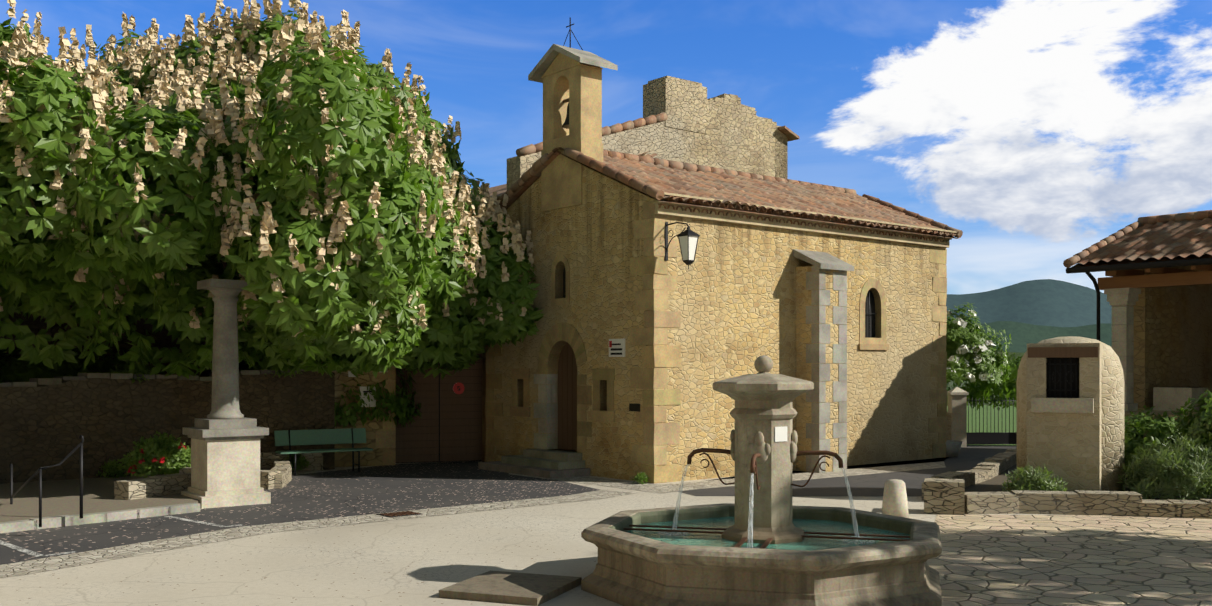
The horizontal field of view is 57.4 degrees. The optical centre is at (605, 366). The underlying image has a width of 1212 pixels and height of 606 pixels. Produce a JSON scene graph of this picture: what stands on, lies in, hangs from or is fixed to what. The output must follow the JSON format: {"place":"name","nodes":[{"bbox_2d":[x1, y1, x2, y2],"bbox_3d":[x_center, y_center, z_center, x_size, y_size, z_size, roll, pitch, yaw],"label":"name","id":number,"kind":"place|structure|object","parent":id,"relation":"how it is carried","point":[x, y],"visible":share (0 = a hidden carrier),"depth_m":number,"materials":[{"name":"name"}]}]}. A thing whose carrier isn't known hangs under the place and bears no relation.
{"place":"outdoors","nodes":[
{"label":"outdoors","id":0,"kind":"place"},
{"bbox_2d":[0,468,268,521],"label":"raised ground","id":1,"kind":"structure","parent":0,"point":[60,497],"depth_m":16.49,"materials":[{"name":"beige concrete"}]},
{"bbox_2d":[96,459,125,477],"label":"shrub","id":2,"kind":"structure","parent":1,"relation":"on","point":[111,468],"depth_m":19.70,"materials":[{"name":"green plant"}]},
{"bbox_2d":[0,461,599,564],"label":"asphalt pavement","id":3,"kind":"structure","parent":0,"point":[364,491],"depth_m":17.19,"materials":[{"name":"grey asphalt"}]},
{"bbox_2d":[0,540,42,556],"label":"road marking","id":4,"kind":"object","parent":3,"relation":"on","point":[21,549],"visible":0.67,"depth_m":12.67,"materials":[{"name":"paint"}]},
{"bbox_2d":[41,551,74,556],"bbox_3d":[-6.122,2.101,12.367,0.100,0.001,0.385,0,0,38],"label":"road marking","id":5,"kind":"object","parent":3,"relation":"on","point":[58,553],"visible":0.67,"depth_m":12.40,"materials":[{"name":"paint"}]},
{"bbox_2d":[0,503,199,532],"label":"kerb","id":6,"kind":"structure","parent":3,"relation":"on","point":[48,522],"depth_m":14.85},
{"bbox_2d":[165,516,223,526],"bbox_3d":[-5.569,2.101,14.976,1.503,0.001,0.100,0,0,41],"label":"road marking","id":7,"kind":"object","parent":3,"relation":"on","point":[218,525],"visible":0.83,"depth_m":14.95,"materials":[{"name":"paint"}]},
{"bbox_2d":[0,490,636,577],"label":"paved gutter strip","id":8,"kind":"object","parent":3,"relation":"on","point":[61,561],"depth_m":13.99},
{"bbox_2d":[376,511,420,516],"bbox_3d":[-2.929,2.099,15.691,0.520,0.020,0.400,0,0,-39],"label":"gutter grate","id":9,"kind":"object","parent":8,"relation":"on","point":[402,513],"visible":0.96,"depth_m":15.63,"materials":[{"name":"orange metal"}]},
{"bbox_2d":[274,428,372,475],"bbox_3d":[-5.546,1.677,21.762,1.818,0.864,0.507,0,0,-31],"label":"bench","id":10,"kind":"object","parent":3,"relation":"on","point":[290,438],"visible":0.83,"depth_m":21.85,"materials":[{"name":"green wood"}]},
{"bbox_2d":[321,346,485,466],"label":"gate pillar","id":11,"kind":"structure","parent":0,"point":[374,457],"depth_m":23.27,"materials":[{"name":"beige stone"}]},
{"bbox_2d":[0,379,1052,605],"bbox_3d":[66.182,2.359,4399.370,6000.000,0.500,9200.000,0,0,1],"label":"ground","id":12,"kind":"structure","parent":0,"point":[421,561],"depth_m":11.88,"materials":[{"name":"beige concrete"}]},
{"bbox_2d":[10,435,83,526],"bbox_3d":[-7.541,1.753,14.957,0.606,1.712,2.793,0,0,-35],"label":"handrail","id":13,"kind":"object","parent":12,"relation":"on","point":[39,470],"visible":0.96,"depth_m":14.43,"materials":[{"name":"black metal"}]},
{"bbox_2d":[0,300,271,374],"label":"hedge","id":14,"kind":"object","parent":12,"relation":"on","point":[37,325],"depth_m":22.18,"materials":[{"name":"plant"}]},
{"bbox_2d":[0,366,334,483],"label":"old wall","id":15,"kind":"structure","parent":12,"relation":"on","point":[45,422],"depth_m":19.97,"materials":[{"name":"stone"}]},
{"bbox_2d":[0,344,164,382],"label":"hedge","id":16,"kind":"object","parent":15,"relation":"on","point":[15,370],"visible":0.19,"depth_m":20.95,"materials":[{"name":"green plant"}]},
{"bbox_2d":[110,360,159,382],"bbox_3d":[-8.699,0.116,20.304,0.890,0.465,0.757,0,0,1],"label":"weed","id":17,"kind":"object","parent":15,"relation":"on","point":[136,370],"visible":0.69,"depth_m":20.19,"materials":[{"name":"green plant"}]},
{"bbox_2d":[252,359,291,377],"bbox_3d":[-6.668,0.027,22.010,0.760,0.489,0.763,0,0,-38],"label":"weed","id":18,"kind":"object","parent":15,"relation":"on","point":[256,367],"visible":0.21,"depth_m":21.82,"materials":[{"name":"green plant"}]},
{"bbox_2d":[114,461,291,499],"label":"planter walls","id":19,"kind":"structure","parent":12,"relation":"on","point":[278,475],"depth_m":17.17,"materials":[{"name":"stone"}]},
{"bbox_2d":[116,431,190,477],"bbox_3d":[-7.368,1.460,18.213,1.218,0.782,1.227,0,0,-31],"label":"rose shrub","id":20,"kind":"object","parent":19,"relation":"on","point":[161,452],"visible":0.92,"depth_m":17.92,"materials":[{"name":"green plant"}]},
{"bbox_2d":[181,279,270,508],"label":"monument column","id":21,"kind":"structure","parent":12,"relation":"on","point":[225,435],"depth_m":16.85,"materials":[{"name":"beige stone"}]},
{"bbox_2d":[0,0,544,379],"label":"chestnut tree","id":22,"kind":"object","parent":12,"relation":"on","point":[305,181],"depth_m":16.55,"materials":[{"name":"green plant"}]},
{"bbox_2d":[285,454,302,470],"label":"plant","id":23,"kind":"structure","parent":12,"relation":"on","point":[292,455],"depth_m":21.85,"materials":[{"name":"green plant"}]},
{"bbox_2d":[288,453,309,469],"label":"plant","id":24,"kind":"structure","parent":12,"relation":"on","point":[303,461],"depth_m":21.92,"materials":[{"name":"green plant"}]},
{"bbox_2d":[204,343,421,427],"bbox_3d":[-6.464,0.324,23.882,4.980,2.076,2.427,0,0,1],"label":"ivy","id":25,"kind":"object","parent":12,"relation":"on","point":[400,410],"visible":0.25,"depth_m":23.22,"materials":[{"name":"green plant"}]},
{"bbox_2d":[348,351,485,465],"bbox_3d":[-4.128,0.066,23.982,3.830,4.085,0.943,0,0,-19],"label":"gate","id":26,"kind":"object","parent":12,"relation":"on","point":[448,427],"visible":0.46,"depth_m":24.22,"materials":[{"name":"brown wood"}]},
{"bbox_2d":[471,150,657,199],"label":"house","id":27,"kind":"structure","parent":12,"relation":"on","point":[500,190],"depth_m":28.68,"materials":[{"name":"stone"}]},
{"bbox_2d":[507,76,799,189],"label":"ruined house","id":28,"kind":"structure","parent":12,"relation":"on","point":[684,121],"depth_m":28.28,"materials":[{"name":"stone"}]},
{"bbox_2d":[439,355,941,605],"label":"fountain","id":29,"kind":"object","parent":12,"relation":"on","point":[762,541],"visible":1,"depth_m":10.15,"materials":[{"name":"stone"}]},
{"bbox_2d":[478,17,962,483],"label":"chapel","id":30,"kind":"structure","parent":12,"relation":"on","point":[670,293],"depth_m":21.91,"materials":[{"name":"stone"}]},
{"bbox_2d":[882,479,908,517],"bbox_3d":[4.027,1.844,15.409,0.380,0.530,0.370,0,0,1],"label":"stone bollard","id":31,"kind":"object","parent":12,"relation":"on","point":[895,502],"visible":0.94,"depth_m":15.28,"materials":[{"name":"beige stone"}]},
{"bbox_2d":[922,448,1211,518],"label":"planter walls","id":32,"kind":"structure","parent":12,"relation":"on","point":[944,493],"depth_m":15.72,"materials":[{"name":"stone"}]},
{"bbox_2d":[1017,336,1123,490],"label":"well house","id":33,"kind":"structure","parent":12,"relation":"on","point":[1070,410],"depth_m":17.01,"materials":[{"name":"stone"}]},
{"bbox_2d":[1063,210,1211,436],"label":"tile-roofed shelter","id":34,"kind":"object","parent":12,"relation":"on","point":[1156,286],"visible":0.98,"depth_m":24.18,"materials":[{"name":"stone"}]},
{"bbox_2d":[0,0,1211,294],"label":"sky","id":35,"kind":"structure","parent":0,"point":[1038,131],"materials":[{"name":"blue"}]},
{"bbox_2d":[509,461,945,492],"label":"chapel cobble paving","id":36,"kind":"structure","parent":0,"point":[662,488],"depth_m":20.52,"materials":[{"name":"grey stone"}]},
{"bbox_2d":[632,471,648,483],"bbox_3d":[0.624,2.014,19.775,0.300,0.278,0.306,0,0,33],"label":"weed","id":37,"kind":"object","parent":36,"relation":"on","point":[640,478],"visible":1,"depth_m":19.72,"materials":[{"name":"green plant"}]},
{"bbox_2d":[678,445,1016,495],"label":"asphalt road","id":38,"kind":"structure","parent":0,"point":[969,457],"depth_m":20.53,"materials":[{"name":"grey asphalt"}]},
{"bbox_2d":[946,440,962,456],"bbox_3d":[7.976,1.929,25.815,0.680,0.360,0.680,0,0,1],"label":"planter tub","id":39,"kind":"object","parent":38,"relation":"on","point":[953,447],"visible":0.56,"depth_m":25.57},
{"bbox_2d":[947,387,1016,446],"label":"garden gate","id":40,"kind":"structure","parent":38,"relation":"on","point":[957,416],"depth_m":28.86,"materials":[{"name":"green metal"}]},
{"bbox_2d":[947,405,1016,444],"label":"garden lawn","id":41,"kind":"structure","parent":0,"point":[988,419],"depth_m":43.57,"materials":[{"name":"green plant"}]},
{"bbox_2d":[946,302,1011,385],"bbox_3d":[9.713,-0.609,31.694,3.587,2.453,3.609,0,0,28],"label":"elder shrub","id":42,"kind":"object","parent":41,"relation":"on","point":[972,352],"visible":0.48,"depth_m":30.58,"materials":[{"name":"green plant"}]},
{"bbox_2d":[946,349,1022,409],"bbox_3d":[12.695,0.336,33.127,5.464,2.057,3.615,0,0,1],"label":"garden shrub","id":43,"kind":"object","parent":41,"relation":"on","point":[985,390],"visible":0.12,"depth_m":32.34,"materials":[{"name":"green plant"}]},
{"bbox_2d":[1006,352,1024,361],"bbox_3d":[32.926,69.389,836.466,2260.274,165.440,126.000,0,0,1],"label":"hill fields","id":44,"kind":"structure","parent":0,"point":[1017,354],"depth_m":893.63,"materials":[{"name":"green plant"}]},
{"bbox_2d":[946,279,1111,326],"bbox_3d":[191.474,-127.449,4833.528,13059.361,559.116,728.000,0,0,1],"label":"hill","id":45,"kind":"structure","parent":0,"point":[1050,302],"depth_m":5044.55,"materials":[{"name":"green plant"}]},
{"bbox_2d":[968,321,1116,352],"bbox_3d":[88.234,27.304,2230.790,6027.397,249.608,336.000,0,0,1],"label":"hill","id":46,"kind":"structure","parent":0,"point":[1023,335],"depth_m":2359.66,"materials":[{"name":"green plant"}]},
{"bbox_2d":[926,514,1211,605],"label":"flagstone paving","id":47,"kind":"structure","parent":0,"point":[1039,560],"depth_m":11.97,"materials":[{"name":"beige stone"}]},
{"bbox_2d":[965,464,1210,499],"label":"planter soil","id":48,"kind":"structure","parent":0,"point":[994,484],"depth_m":18.61,"materials":[{"name":"brown soil"}]},
{"bbox_2d":[1001,463,1067,491],"bbox_3d":[6.423,1.794,16.671,0.993,0.707,0.966,0,0,-28],"label":"shrub planter","id":49,"kind":"object","parent":48,"relation":"on","point":[1045,482],"visible":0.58,"depth_m":16.55,"materials":[{"name":"green plant"}]},
{"bbox_2d":[1124,405,1192,473],"bbox_3d":[9.619,1.365,19.306,1.938,1.349,1.996,0,0,-37],"label":"shrub planter","id":50,"kind":"object","parent":48,"relation":"on","point":[1160,430],"visible":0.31,"depth_m":19.03,"materials":[{"name":"green plant"}]},
{"bbox_2d":[1117,433,1211,499],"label":"lavender shrub","id":51,"kind":"object","parent":48,"relation":"on","point":[1155,470],"visible":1,"depth_m":16.49,"materials":[{"name":"green plant"}]},
{"bbox_2d":[1173,388,1211,494],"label":"shrub planter","id":52,"kind":"object","parent":48,"relation":"on","point":[1196,427],"visible":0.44,"depth_m":17.38,"materials":[{"name":"green plant"}]}
]}

